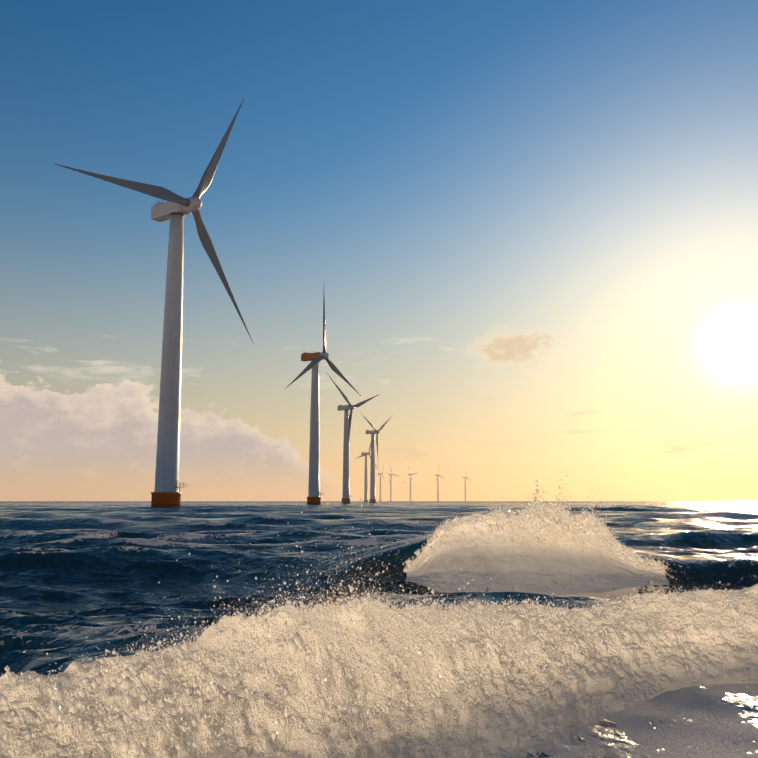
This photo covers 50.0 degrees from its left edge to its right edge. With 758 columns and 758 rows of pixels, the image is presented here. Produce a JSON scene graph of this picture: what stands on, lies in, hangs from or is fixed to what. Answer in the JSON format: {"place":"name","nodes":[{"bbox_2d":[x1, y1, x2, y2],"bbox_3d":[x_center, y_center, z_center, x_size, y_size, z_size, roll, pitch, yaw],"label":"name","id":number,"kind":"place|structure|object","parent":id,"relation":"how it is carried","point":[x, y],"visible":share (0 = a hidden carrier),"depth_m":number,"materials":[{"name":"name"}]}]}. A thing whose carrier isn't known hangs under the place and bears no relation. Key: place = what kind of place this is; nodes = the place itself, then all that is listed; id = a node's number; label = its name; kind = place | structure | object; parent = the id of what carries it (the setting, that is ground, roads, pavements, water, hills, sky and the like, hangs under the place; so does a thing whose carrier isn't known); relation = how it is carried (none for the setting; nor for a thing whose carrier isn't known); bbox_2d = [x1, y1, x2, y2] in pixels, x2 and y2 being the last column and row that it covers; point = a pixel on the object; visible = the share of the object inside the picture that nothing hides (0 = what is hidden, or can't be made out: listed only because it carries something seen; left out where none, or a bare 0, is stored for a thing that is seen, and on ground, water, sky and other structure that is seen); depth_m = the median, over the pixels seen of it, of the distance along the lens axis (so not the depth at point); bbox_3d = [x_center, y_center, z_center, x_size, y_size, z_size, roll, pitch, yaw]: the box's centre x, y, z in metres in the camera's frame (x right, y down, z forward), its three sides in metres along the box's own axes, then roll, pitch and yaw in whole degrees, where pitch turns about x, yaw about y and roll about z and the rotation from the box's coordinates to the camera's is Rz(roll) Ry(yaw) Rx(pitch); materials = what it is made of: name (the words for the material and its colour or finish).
{"place":"outdoors","nodes":[
{"label":"outdoors","id":0,"kind":"place"},
{"bbox_2d":[0,501,757,757],"bbox_3d":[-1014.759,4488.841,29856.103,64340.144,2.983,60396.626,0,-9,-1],"label":"sea","id":1,"kind":"structure","parent":0,"point":[74,573],"depth_m":28.94,"materials":[{"name":"liquid"}]},
{"bbox_2d":[55,97,253,506],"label":"wind turbine","id":2,"kind":"object","parent":1,"relation":"in","point":[175,209],"visible":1,"depth_m":264.66,"materials":[{"name":"metal"}]},
{"bbox_2d":[284,293,362,504],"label":"wind turbine","id":3,"kind":"object","parent":1,"relation":"in","point":[314,492],"visible":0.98,"depth_m":545.07,"materials":[{"name":"metal"}]},
{"bbox_2d":[327,373,379,503],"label":"wind turbine","id":4,"kind":"object","parent":1,"relation":"in","point":[345,498],"visible":0.98,"depth_m":849.01,"materials":[{"name":"metal"}]},
{"bbox_2d":[355,443,377,501],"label":"wind turbine","id":5,"kind":"object","parent":1,"relation":"in","point":[365,482],"visible":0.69,"depth_m":1680.72,"materials":[{"name":"metal"}]},
{"bbox_2d":[363,415,392,502],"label":"wind turbine","id":6,"kind":"object","parent":1,"relation":"in","point":[372,499],"visible":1,"depth_m":1154.99,"materials":[{"name":"metal"}]},
{"bbox_2d":[0,584,757,757],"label":"wave foam","id":7,"kind":"object","parent":1,"relation":"on","point":[550,723],"visible":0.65,"depth_m":7.67,"materials":[{"name":"liquid"}]},
{"bbox_2d":[376,466,385,501],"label":"wind turbine","id":8,"kind":"object","parent":1,"relation":"in","point":[380,500],"visible":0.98,"depth_m":2915.11,"materials":[{"name":"metal"}]},
{"bbox_2d":[388,467,398,501],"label":"wind turbine","id":9,"kind":"object","parent":1,"relation":"in","point":[390,480],"visible":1,"depth_m":2997.99,"materials":[{"name":"metal"}]},
{"bbox_2d":[408,468,417,501],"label":"wind turbine","id":10,"kind":"object","parent":1,"relation":"in","point":[410,500],"visible":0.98,"depth_m":2997.91,"materials":[{"name":"metal"}]},
{"bbox_2d":[435,465,445,501],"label":"wind turbine","id":11,"kind":"object","parent":1,"relation":"in","point":[437,475],"visible":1,"depth_m":3085.80,"materials":[{"name":"metal"}]},
{"bbox_2d":[462,469,468,501],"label":"wind turbine","id":12,"kind":"object","parent":1,"relation":"in","point":[466,477],"visible":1,"depth_m":3376.77,"materials":[{"name":"metal"}]},
{"bbox_2d":[405,512,669,594],"bbox_3d":[5.244,5.744,27.843,8.582,2.806,3.855,-1,-9,5],"label":"wave foam","id":13,"kind":"object","parent":1,"relation":"on","point":[507,564],"visible":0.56,"depth_m":26.58,"materials":[{"name":"liquid"}]},
{"bbox_2d":[0,391,757,757],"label":"sea spray","id":14,"kind":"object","parent":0,"point":[410,631],"depth_m":7.19,"materials":[{"name":"liquid"}]},
{"bbox_2d":[0,0,757,500],"label":"sky","id":15,"kind":"structure","parent":0,"point":[547,210],"materials":[{"name":"blue"}]},
{"bbox_2d":[402,471,670,573],"bbox_3d":[5.248,4.438,27.668,8.832,4.139,3.815,0,-9,-1],"label":"sea spray","id":16,"kind":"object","parent":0,"point":[543,516],"depth_m":26.97,"materials":[{"name":"liquid"}]}
]}

